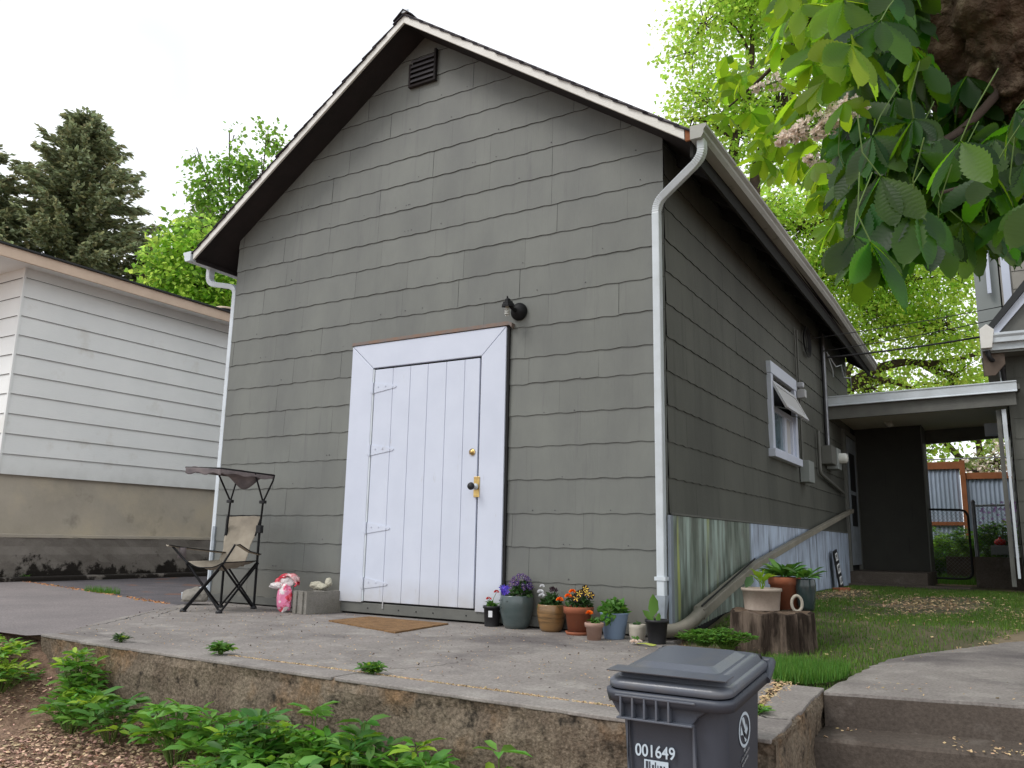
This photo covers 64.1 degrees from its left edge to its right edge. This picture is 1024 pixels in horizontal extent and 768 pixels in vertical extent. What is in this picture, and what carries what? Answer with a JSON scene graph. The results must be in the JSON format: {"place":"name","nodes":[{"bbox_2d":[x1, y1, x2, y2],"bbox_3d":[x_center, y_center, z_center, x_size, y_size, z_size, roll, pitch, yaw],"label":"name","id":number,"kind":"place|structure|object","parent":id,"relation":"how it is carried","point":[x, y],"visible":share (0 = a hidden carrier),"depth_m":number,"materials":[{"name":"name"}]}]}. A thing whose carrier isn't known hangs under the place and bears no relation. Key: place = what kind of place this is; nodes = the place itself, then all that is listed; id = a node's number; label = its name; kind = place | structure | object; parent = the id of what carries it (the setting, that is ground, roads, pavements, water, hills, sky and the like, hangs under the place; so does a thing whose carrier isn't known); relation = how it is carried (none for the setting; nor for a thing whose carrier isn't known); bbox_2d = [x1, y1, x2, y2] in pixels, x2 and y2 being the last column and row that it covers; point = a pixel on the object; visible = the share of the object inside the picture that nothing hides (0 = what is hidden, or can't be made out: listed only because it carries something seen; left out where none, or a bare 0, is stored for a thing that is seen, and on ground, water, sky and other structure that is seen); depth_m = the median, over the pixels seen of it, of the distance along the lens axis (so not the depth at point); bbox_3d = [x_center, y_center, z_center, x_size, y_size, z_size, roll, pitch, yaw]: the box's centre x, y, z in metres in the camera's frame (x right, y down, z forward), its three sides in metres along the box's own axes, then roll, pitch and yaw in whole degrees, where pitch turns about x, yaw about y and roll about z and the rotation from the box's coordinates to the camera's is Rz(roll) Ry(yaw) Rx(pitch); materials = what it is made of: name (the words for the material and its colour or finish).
{"place":"outdoors","nodes":[
{"label":"outdoors","id":0,"kind":"place"},
{"bbox_2d":[0,582,175,634],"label":"driveway","id":1,"kind":"structure","parent":0,"point":[27,608],"depth_m":7.05,"materials":[{"name":"concrete"}]},
{"bbox_2d":[37,576,219,604],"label":"driveway","id":2,"kind":"structure","parent":0,"point":[169,590],"depth_m":9.77,"materials":[{"name":"concrete"}]},
{"bbox_2d":[26,581,169,603],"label":"rusty litter","id":3,"kind":"object","parent":2,"relation":"on","point":[73,588],"visible":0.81,"depth_m":8.49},
{"bbox_2d":[84,585,119,593],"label":"grass","id":4,"kind":"structure","parent":2,"relation":"on","point":[107,590],"depth_m":8.64,"materials":[{"name":"green plant"}]},
{"bbox_2d":[0,534,210,581],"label":"ledge wall","id":5,"kind":"structure","parent":2,"relation":"on","point":[42,557],"depth_m":10.82,"materials":[{"name":"concrete"}]},
{"bbox_2d":[62,601,777,705],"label":"terrace","id":6,"kind":"structure","parent":0,"point":[531,648],"depth_m":4.96,"materials":[{"name":"concrete"}]},
{"bbox_2d":[111,632,133,641],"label":"weed","id":7,"kind":"object","parent":6,"relation":"on","point":[121,637],"visible":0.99,"depth_m":4.83,"materials":[{"name":"green plant"}]},
{"bbox_2d":[181,586,208,601],"bbox_3d":[-2.935,1.948,7.592,0.251,0.131,0.224,3,-11,-11],"label":"rock","id":8,"kind":"object","parent":6,"relation":"on","point":[188,595],"visible":0.8,"depth_m":7.51,"materials":[{"name":"beige stone"}]},
{"bbox_2d":[166,466,274,613],"bbox_3d":[-2.540,1.348,7.155,0.560,1.220,0.742,-5,-13,30],"label":"camp chair","id":9,"kind":"object","parent":6,"relation":"on","point":[241,532],"visible":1,"depth_m":7.29,"materials":[{"name":"beige fabric"}]},
{"bbox_2d":[203,640,238,654],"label":"weed","id":10,"kind":"object","parent":6,"relation":"on","point":[221,647],"visible":0.96,"depth_m":4.39,"materials":[{"name":"green plant"}]},
{"bbox_2d":[269,573,299,611],"bbox_3d":[-1.954,1.788,7.013,0.302,0.326,0.134,-5,-13,30],"label":"figurine","id":11,"kind":"object","parent":6,"relation":"on","point":[283,583],"visible":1,"depth_m":6.99,"materials":[{"name":"pink ceramic"}]},
{"bbox_2d":[292,589,342,614],"bbox_3d":[-1.665,1.865,7.010,0.200,0.185,0.395,-8,-14,41],"label":"cinder block","id":12,"kind":"object","parent":6,"relation":"on","point":[306,602],"depth_m":6.90,"materials":[{"name":"grey concrete"}]},
{"bbox_2d":[309,578,331,589],"bbox_3d":[-1.667,1.734,7.107,0.233,0.106,0.110,-5,-13,30],"label":"crumpled glove","id":13,"kind":"object","parent":12,"relation":"on","point":[316,585],"visible":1,"depth_m":7.07,"materials":[{"name":"fabric"}]},
{"bbox_2d":[353,660,387,673],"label":"weed","id":14,"kind":"object","parent":6,"relation":"on","point":[373,667],"visible":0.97,"depth_m":3.87,"materials":[{"name":"green plant"}]},
{"bbox_2d":[329,616,447,632],"bbox_3d":[-0.978,1.796,6.121,0.904,0.010,0.733,-6,-13,32],"label":"doormat","id":15,"kind":"object","parent":6,"relation":"on","point":[391,625],"visible":1,"depth_m":6.11,"materials":[{"name":"brown fabric"}]},
{"bbox_2d":[77,605,811,700],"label":"leaf litter","id":16,"kind":"object","parent":6,"relation":"on","point":[378,641],"visible":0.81,"depth_m":4.97,"materials":[{"name":"brown plant"}]},
{"bbox_2d":[483,590,499,626],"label":"flower pot","id":17,"kind":"object","parent":6,"relation":"on","point":[491,613],"visible":0.98,"depth_m":6.16,"materials":[{"name":"black plastic"}]},
{"bbox_2d":[499,573,533,628],"bbox_3d":[0.035,1.615,6.112,0.258,0.403,0.268,9,-13,-34],"label":"flower pot","id":18,"kind":"object","parent":6,"relation":"on","point":[516,611],"visible":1,"depth_m":6.02,"materials":[{"name":"grey ceramic"}]},
{"bbox_2d":[537,584,565,631],"bbox_3d":[0.289,1.625,5.943,0.217,0.331,0.214,-10,-15,44],"label":"flower pot","id":19,"kind":"object","parent":6,"relation":"on","point":[551,615],"visible":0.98,"depth_m":5.86,"materials":[{"name":"brown ceramic"}]},
{"bbox_2d":[556,585,594,635],"bbox_3d":[0.460,1.590,5.781,0.274,0.345,0.216,-2,-11,18],"label":"flower pot","id":20,"kind":"object","parent":6,"relation":"on","point":[575,611],"visible":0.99,"depth_m":5.71,"materials":[{"name":"ceramic"}]},
{"bbox_2d":[585,610,603,640],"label":"flower pot","id":21,"kind":"object","parent":6,"relation":"on","point":[594,630],"visible":1,"depth_m":5.42,"materials":[{"name":"ceramic"}]},
{"bbox_2d":[597,596,632,639],"bbox_3d":[0.697,1.587,5.559,0.242,0.278,0.242,-1,-11,12],"label":"flower pot","id":22,"kind":"object","parent":6,"relation":"on","point":[614,612],"visible":1,"depth_m":5.50,"materials":[{"name":"blue ceramic"}]},
{"bbox_2d":[629,621,645,640],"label":"flower pot","id":23,"kind":"object","parent":6,"relation":"on","point":[638,629],"visible":0.88,"depth_m":5.42,"materials":[{"name":"beige ceramic"}]},
{"bbox_2d":[642,594,668,644],"bbox_3d":[0.945,1.531,5.340,0.155,0.314,0.155,4,-11,-14],"label":"flower pot","id":24,"kind":"object","parent":6,"relation":"on","point":[656,626],"visible":0.99,"depth_m":5.28,"materials":[{"name":"black plastic"}]},
{"bbox_2d":[0,584,976,767],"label":"ground","id":25,"kind":"structure","parent":0,"point":[25,720],"depth_m":4.41,"materials":[{"name":"soil"}]},
{"bbox_2d":[0,637,34,657],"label":"bed plant","id":26,"kind":"object","parent":25,"relation":"on","point":[12,647],"visible":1,"depth_m":4.92,"materials":[{"name":"green plant"}]},
{"bbox_2d":[0,144,39,248],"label":"spruce tree","id":27,"kind":"object","parent":25,"relation":"on","point":[12,234],"visible":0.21,"depth_m":32.34,"materials":[{"name":"green plant"}]},
{"bbox_2d":[0,657,46,692],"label":"bed plant","id":28,"kind":"object","parent":25,"relation":"on","point":[12,673],"visible":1,"depth_m":4.71,"materials":[{"name":"green plant"}]},
{"bbox_2d":[46,647,111,708],"bbox_3d":[-2.430,1.665,4.566,0.388,0.372,0.326,-5,-13,30],"label":"bed plant","id":29,"kind":"object","parent":25,"relation":"on","point":[77,677],"visible":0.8,"depth_m":4.56,"materials":[{"name":"green plant"}]},
{"bbox_2d":[0,106,167,283],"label":"spruce tree","id":30,"kind":"object","parent":25,"relation":"on","point":[71,219],"visible":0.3,"depth_m":33.56,"materials":[{"name":"green plant"}]},
{"bbox_2d":[0,643,217,767],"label":"bark chips","id":31,"kind":"object","parent":25,"relation":"on","point":[110,760],"visible":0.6,"depth_m":4.15,"materials":[{"name":"brown wood"}]},
{"bbox_2d":[28,684,120,733],"bbox_3d":[-2.358,1.741,4.380,0.557,0.242,0.346,-5,-13,30],"label":"bed plant","id":32,"kind":"object","parent":31,"relation":"on","point":[60,704],"visible":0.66,"depth_m":4.36,"materials":[{"name":"green plant"}]},
{"bbox_2d":[68,686,155,745],"bbox_3d":[-2.055,1.720,4.214,0.542,0.268,0.422,-5,-13,30],"label":"bed plant","id":33,"kind":"object","parent":31,"relation":"on","point":[100,709],"visible":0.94,"depth_m":4.20,"materials":[{"name":"green plant"}]},
{"bbox_2d":[122,698,219,767],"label":"bed plant","id":34,"kind":"object","parent":31,"relation":"on","point":[168,729],"visible":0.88,"depth_m":3.97,"materials":[{"name":"green plant"}]},
{"bbox_2d":[162,706,249,767],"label":"bed plant","id":35,"kind":"object","parent":31,"relation":"on","point":[193,742],"visible":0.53,"depth_m":3.85,"materials":[{"name":"green plant"}]},
{"bbox_2d":[196,706,307,767],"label":"bed plant","id":36,"kind":"object","parent":31,"relation":"on","point":[259,732],"visible":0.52,"depth_m":3.58,"materials":[{"name":"green plant"}]},
{"bbox_2d":[234,753,348,767],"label":"bed plant","id":37,"kind":"object","parent":31,"relation":"on","point":[304,760],"visible":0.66,"depth_m":3.32,"materials":[{"name":"green plant"}]},
{"bbox_2d":[291,758,323,767],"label":"bed plant","id":38,"kind":"object","parent":31,"relation":"on","point":[313,764],"visible":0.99,"depth_m":3.25,"materials":[{"name":"green plant"}]},
{"bbox_2d":[318,714,412,767],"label":"bed plant","id":39,"kind":"object","parent":31,"relation":"on","point":[367,735],"visible":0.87,"depth_m":3.35,"materials":[{"name":"green plant"}]},
{"bbox_2d":[358,737,459,767],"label":"bed plant","id":40,"kind":"object","parent":31,"relation":"on","point":[413,760],"visible":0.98,"depth_m":3.19,"materials":[{"name":"green plant"}]},
{"bbox_2d":[0,240,230,536],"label":"neighbour house","id":41,"kind":"structure","parent":25,"relation":"on","point":[111,392],"depth_m":11.21,"materials":[{"name":"wood"}]},
{"bbox_2d":[110,236,161,279],"bbox_3d":[-16.779,0.034,35.591,6.799,13.733,6.390,-5,-13,30],"label":"spruce tree","id":42,"kind":"object","parent":25,"relation":"on","point":[129,261],"visible":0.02,"depth_m":35.90,"materials":[{"name":"green plant"}]},
{"bbox_2d":[124,206,236,306],"bbox_3d":[-10.103,-0.204,25.650,4.658,10.738,3.737,-5,-13,30],"label":"maple tree","id":43,"kind":"object","parent":25,"relation":"on","point":[176,272],"visible":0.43,"depth_m":25.46,"materials":[{"name":"green plant"}]},
{"bbox_2d":[176,199,219,279],"bbox_3d":[-14.100,-0.753,35.559,5.298,15.370,5.055,-5,-13,30],"label":"maple tree","id":44,"kind":"object","parent":25,"relation":"on","point":[208,207],"visible":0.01,"depth_m":36.58,"materials":[{"name":"green plant"}]},
{"bbox_2d":[177,741,279,767],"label":"bed plant","id":45,"kind":"object","parent":25,"relation":"on","point":[246,761],"visible":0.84,"depth_m":3.43,"materials":[{"name":"green plant"}]},
{"bbox_2d":[172,116,290,241],"bbox_3d":[-10.041,-1.999,28.274,4.520,15.255,3.464,-5,-13,30],"label":"maple tree","id":46,"kind":"object","parent":25,"relation":"on","point":[249,171],"visible":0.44,"depth_m":28.79,"materials":[{"name":"green plant"}]},
{"bbox_2d":[266,700,360,767],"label":"bed plant","id":47,"kind":"object","parent":25,"relation":"on","point":[313,744],"visible":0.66,"depth_m":3.48,"materials":[{"name":"green plant"}]},
{"bbox_2d":[41,633,824,767],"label":"retaining wall","id":48,"kind":"structure","parent":25,"relation":"on","point":[543,732],"depth_m":3.53,"materials":[{"name":"concrete"}]},
{"bbox_2d":[229,654,614,706],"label":"leaf litter","id":49,"kind":"object","parent":48,"relation":"on","point":[538,695],"visible":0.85,"depth_m":3.65,"materials":[{"name":"plant"}]},
{"bbox_2d":[758,704,775,714],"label":"weed","id":50,"kind":"object","parent":48,"relation":"on","point":[761,709],"visible":0.43,"depth_m":3.13,"materials":[{"name":"green plant"}]},
{"bbox_2d":[759,677,798,704],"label":"leaf litter","id":51,"kind":"object","parent":48,"relation":"on","point":[763,701],"visible":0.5,"depth_m":3.66,"materials":[{"name":"beige plant"}]},
{"bbox_2d":[472,740,531,767],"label":"bed plant","id":52,"kind":"object","parent":25,"relation":"on","point":[505,748],"visible":1,"depth_m":3.11,"materials":[{"name":"green plant"}]},
{"bbox_2d":[181,9,877,637],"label":"shingled house","id":53,"kind":"structure","parent":25,"relation":"on","point":[415,421],"depth_m":7.02,"materials":[{"name":"grey wood"}]},
{"bbox_2d":[359,357,481,609],"bbox_3d":[-0.783,0.823,6.808,1.194,2.070,0.139,-5,-13,30],"label":"door","id":54,"kind":"structure","parent":53,"relation":"in","point":[419,529],"depth_m":6.82,"materials":[{"name":"white paint"}]},
{"bbox_2d":[502,296,526,320],"bbox_3d":[0.008,-0.615,6.587,0.168,0.176,0.172,-5,-13,30],"label":"wall lamp","id":55,"kind":"object","parent":53,"relation":"attached to","point":[518,311],"visible":1,"depth_m":6.59,"materials":[{"name":"black metal"}]},
{"bbox_2d":[766,360,808,466],"bbox_3d":[2.982,0.352,8.933,0.300,1.000,1.290,-5,-13,30],"label":"window","id":56,"kind":"structure","parent":53,"relation":"in","point":[782,426],"depth_m":8.88,"materials":[{"name":"white paint"}]},
{"bbox_2d":[796,382,806,398],"bbox_3d":[3.413,0.074,9.648,0.100,0.190,0.080,-5,-13,30],"label":"flood light","id":57,"kind":"object","parent":53,"relation":"attached to","point":[801,394],"visible":0.93,"depth_m":9.62,"materials":[{"name":"white paint"}]},
{"bbox_2d":[794,328,814,483],"bbox_3d":[3.466,0.252,9.717,0.106,1.830,0.328,-5,-13,30],"label":"junction box","id":58,"kind":"object","parent":53,"relation":"attached to","point":[807,474],"visible":0.82,"depth_m":9.60,"materials":[{"name":"grey metal"}]},
{"bbox_2d":[803,326,811,357],"bbox_3d":[3.733,-0.533,10.349,0.025,0.408,0.429,-5,-13,30],"label":"cable coil","id":59,"kind":"object","parent":53,"relation":"hanging from","point":[807,333],"visible":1,"depth_m":10.40,"materials":[{"name":"black rubber"}]},
{"bbox_2d":[816,431,844,493],"bbox_3d":[4.319,1.087,11.064,0.042,0.712,1.664,-5,-13,30],"label":"gas pipe","id":60,"kind":"object","parent":53,"relation":"attached to","point":[833,484],"visible":1,"depth_m":10.41,"materials":[{"name":"grey metal"}]},
{"bbox_2d":[819,330,848,470],"bbox_3d":[4.323,0.194,11.030,0.256,1.890,0.620,-5,-13,30],"label":"electric meter","id":61,"kind":"object","parent":53,"relation":"attached to","point":[833,458],"visible":0.97,"depth_m":10.96,"materials":[{"name":"grey metal"}]},
{"bbox_2d":[841,429,863,570],"bbox_3d":[5.202,1.781,12.501,0.050,2.080,1.060,-5,-13,30],"label":"side door","id":62,"kind":"structure","parent":53,"relation":"in","point":[850,468],"depth_m":12.39,"materials":[{"name":"black wood"}]},
{"bbox_2d":[606,645,775,767],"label":"wheeled bin","id":63,"kind":"object","parent":25,"relation":"on","point":[676,706],"visible":1,"depth_m":2.39,"materials":[{"name":"plastic"}]},
{"bbox_2d":[647,0,825,197],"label":"locust tree","id":64,"kind":"object","parent":25,"relation":"on","point":[731,12],"visible":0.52,"depth_m":19.80,"materials":[{"name":"green plant"}]},
{"bbox_2d":[739,162,988,394],"bbox_3d":[9.693,-0.718,22.510,9.302,11.450,4.623,2,-11,-5],"label":"shade tree","id":65,"kind":"object","parent":25,"relation":"on","point":[795,223],"visible":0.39,"depth_m":22.44,"materials":[{"name":"green plant"}]},
{"bbox_2d":[705,0,1023,314],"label":"chestnut tree","id":66,"kind":"object","parent":25,"relation":"on","point":[900,179],"visible":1,"depth_m":2.84,"materials":[{"name":"green plant"}]},
{"bbox_2d":[814,695,1023,767],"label":"concrete steps","id":67,"kind":"structure","parent":25,"relation":"on","point":[908,734],"depth_m":3.38,"materials":[{"name":"grey concrete"}]},
{"bbox_2d":[824,727,1023,755],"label":"leaf litter","id":68,"kind":"object","parent":67,"relation":"on","point":[960,746],"visible":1,"depth_m":3.19,"materials":[{"name":"brown plant"}]},
{"bbox_2d":[828,380,1019,590],"bbox_3d":[5.972,1.651,11.901,2.600,2.740,2.965,-5,-13,30],"label":"breezeway","id":69,"kind":"object","parent":25,"relation":"on","point":[895,433],"visible":0.91,"depth_m":12.53,"materials":[{"name":"grey wood"}]},
{"bbox_2d":[859,363,1003,484],"bbox_3d":[17.434,2.571,28.662,10.442,7.829,7.324,3,-11,-7],"label":"shade tree","id":70,"kind":"object","parent":25,"relation":"on","point":[948,448],"visible":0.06,"depth_m":29.76,"materials":[{"name":"green plant"}]},
{"bbox_2d":[934,542,955,576],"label":"garden plant","id":71,"kind":"object","parent":25,"relation":"on","point":[938,565],"visible":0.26,"depth_m":13.87,"materials":[{"name":"green plant"}]},
{"bbox_2d":[935,530,971,567],"bbox_3d":[8.182,3.150,15.093,0.881,0.885,0.713,-5,-13,30],"label":"hedge bush","id":72,"kind":"object","parent":25,"relation":"on","point":[962,555],"visible":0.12,"depth_m":15.15,"materials":[{"name":"green plant"}]},
{"bbox_2d":[937,572,976,584],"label":"grass","id":73,"kind":"structure","parent":25,"relation":"on","point":[972,581],"depth_m":12.87,"materials":[{"name":"green plant"}]},
{"bbox_2d":[973,501,1019,556],"bbox_3d":[7.825,2.380,13.074,0.852,1.024,0.615,-5,-13,30],"label":"garden plant","id":74,"kind":"object","parent":73,"relation":"on","point":[991,530],"visible":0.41,"depth_m":13.09,"materials":[{"name":"green plant"}]},
{"bbox_2d":[946,556,975,579],"bbox_3d":[8.081,3.156,13.855,1.200,0.440,1.200,-5,-13,30],"label":"raised bed","id":75,"kind":"object","parent":25,"relation":"on","point":[964,567],"visible":0.22,"depth_m":13.56,"materials":[{"name":"brown wood"}]},
{"bbox_2d":[933,533,968,556],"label":"garden plant","id":76,"kind":"object","parent":75,"relation":"on","point":[949,544],"visible":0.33,"depth_m":14.56,"materials":[{"name":"green plant"}]},
{"bbox_2d":[946,527,991,556],"bbox_3d":[7.869,2.720,14.062,0.756,0.530,0.586,-5,-13,30],"label":"garden plant","id":77,"kind":"object","parent":75,"relation":"on","point":[954,538],"visible":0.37,"depth_m":14.10,"materials":[{"name":"green plant"}]},
{"bbox_2d":[967,524,1006,556],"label":"garden plant","id":78,"kind":"object","parent":75,"relation":"on","point":[988,548],"visible":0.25,"depth_m":13.48,"materials":[{"name":"green plant"}]},
{"bbox_2d":[927,460,1019,572],"bbox_3d":[8.687,2.538,15.376,6.000,2.210,0.130,-5,-13,30],"label":"metal fence","id":79,"kind":"object","parent":25,"relation":"on","point":[946,488],"visible":0.26,"depth_m":15.53,"materials":[{"name":"grey metal"}]},
{"bbox_2d":[954,438,1007,472],"bbox_3d":[11.123,2.709,18.856,1.668,3.282,1.499,-5,-13,30],"label":"flowering shrub","id":80,"kind":"object","parent":25,"relation":"on","point":[973,465],"visible":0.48,"depth_m":18.93,"materials":[{"name":"white plant"}]},
{"bbox_2d":[971,500,1015,557],"bbox_3d":[7.301,2.347,12.355,0.574,1.195,0.064,-5,-13,30],"label":"chain link fence","id":81,"kind":"object","parent":25,"relation":"on","point":[974,521],"visible":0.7,"depth_m":12.44,"materials":[{"name":"white metal"}]},
{"bbox_2d":[929,508,973,579],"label":"garden gate","id":82,"kind":"structure","parent":81,"relation":"attached to","point":[969,543],"depth_m":12.56,"materials":[{"name":"black metal"}]},
{"bbox_2d":[974,251,1023,581],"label":"neighbour house","id":83,"kind":"structure","parent":25,"relation":"on","point":[1001,335],"depth_m":10.43,"materials":[{"name":"grey paint"}]},
{"bbox_2d":[825,336,979,357],"bbox_3d":[6.104,-0.668,11.048,3.603,0.604,0.028,-1,-11,9],"label":"overhead wire","id":84,"kind":"object","parent":83,"relation":"attached to","point":[902,348],"visible":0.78,"depth_m":11.13,"materials":[{"name":"black rubber"}]},
{"bbox_2d":[812,306,1002,338],"bbox_3d":[5.877,-0.962,10.711,4.024,0.890,0.012,2,-11,-3],"label":"overhead wire","id":85,"kind":"object","parent":83,"relation":"attached to","point":[907,323],"visible":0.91,"depth_m":10.63,"materials":[{"name":"black rubber"}]},
{"bbox_2d":[824,320,991,350],"bbox_3d":[6.068,-0.834,11.014,3.660,0.782,0.014,0,-11,7],"label":"overhead wire","id":86,"kind":"object","parent":83,"relation":"attached to","point":[908,337],"visible":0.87,"depth_m":11.06,"materials":[{"name":"black rubber"}]},
{"bbox_2d":[991,545,1013,554],"bbox_3d":[7.550,2.551,12.578,0.320,0.148,0.200,-5,-13,30],"label":"planter box","id":87,"kind":"object","parent":83,"relation":"attached to","point":[1003,548],"visible":0.56,"depth_m":12.51,"materials":[{"name":"grey"}]},
{"bbox_2d":[974,557,1023,589],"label":"garden wall","id":88,"kind":"structure","parent":25,"relation":"on","point":[993,572],"depth_m":11.69,"materials":[{"name":"concrete"}]},
{"bbox_2d":[0,0,1007,528],"label":"sky","id":89,"kind":"structure","parent":0,"point":[165,75],"materials":[{"name":"white"}]},
{"bbox_2d":[684,585,1023,690],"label":"lawn","id":90,"kind":"structure","parent":0,"point":[1017,637],"depth_m":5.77,"materials":[{"name":"plant"}]},
{"bbox_2d":[675,628,710,646],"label":"weed","id":91,"kind":"object","parent":90,"relation":"on","point":[692,635],"visible":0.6,"depth_m":5.22,"materials":[{"name":"green plant"}]},
{"bbox_2d":[697,627,758,649],"bbox_3d":[1.342,1.589,5.105,0.393,0.133,0.293,-5,-13,30],"label":"weed","id":92,"kind":"object","parent":90,"relation":"on","point":[722,638],"visible":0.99,"depth_m":5.07,"materials":[{"name":"green plant"}]},
{"bbox_2d":[730,607,817,655],"bbox_3d":[1.709,1.649,5.384,0.582,0.320,0.586,-5,-13,30],"label":"tree stump","id":93,"kind":"object","parent":90,"relation":"on","point":[791,631],"visible":0.67,"depth_m":5.17,"materials":[{"name":"brown wood"}]},
{"bbox_2d":[741,568,781,610],"bbox_3d":[1.667,1.369,5.468,0.264,0.272,0.264,-8,-14,41],"label":"flower pot","id":94,"kind":"object","parent":93,"relation":"on","point":[762,598],"visible":1,"depth_m":5.37,"materials":[{"name":"beige ceramic"}]},
{"bbox_2d":[758,558,806,609],"bbox_3d":[1.866,1.368,5.603,0.356,0.333,0.360,-4,-12,27],"label":"flower pot","id":95,"kind":"object","parent":93,"relation":"on","point":[786,583],"visible":0.84,"depth_m":5.51,"materials":[{"name":"ceramic"}]},
{"bbox_2d":[790,594,803,610],"bbox_3d":[1.876,1.445,5.385,0.088,0.120,0.020,1,-11,2],"label":"plant ring","id":96,"kind":"object","parent":93,"relation":"on","point":[793,597],"visible":0.98,"depth_m":5.38,"materials":[{"name":"beige ceramic"}]},
{"bbox_2d":[784,567,827,610],"bbox_3d":[1.956,1.375,5.506,0.295,0.288,0.328,-6,-13,34],"label":"flower pot","id":97,"kind":"object","parent":93,"relation":"on","point":[806,590],"visible":0.93,"depth_m":5.44,"materials":[{"name":"teal ceramic"}]},
{"bbox_2d":[767,652,851,683],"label":"grass","id":98,"kind":"structure","parent":90,"relation":"on","point":[800,670],"depth_m":4.03,"materials":[{"name":"green plant"}]},
{"bbox_2d":[832,549,843,586],"bbox_3d":[4.210,2.392,10.564,0.073,0.511,0.324,-5,-13,30],"label":"leaning sign","id":99,"kind":"object","parent":90,"relation":"on","point":[837,568],"visible":1,"depth_m":10.50,"materials":[{"name":"black plastic"}]},
{"bbox_2d":[817,587,1023,655],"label":"leaf litter","id":100,"kind":"object","parent":90,"relation":"on","point":[895,603],"visible":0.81,"depth_m":7.82,"materials":[{"name":"brown plant"}]},
{"bbox_2d":[824,641,1023,708],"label":"path","id":101,"kind":"structure","parent":0,"point":[985,675],"depth_m":3.98,"materials":[{"name":"concrete"}]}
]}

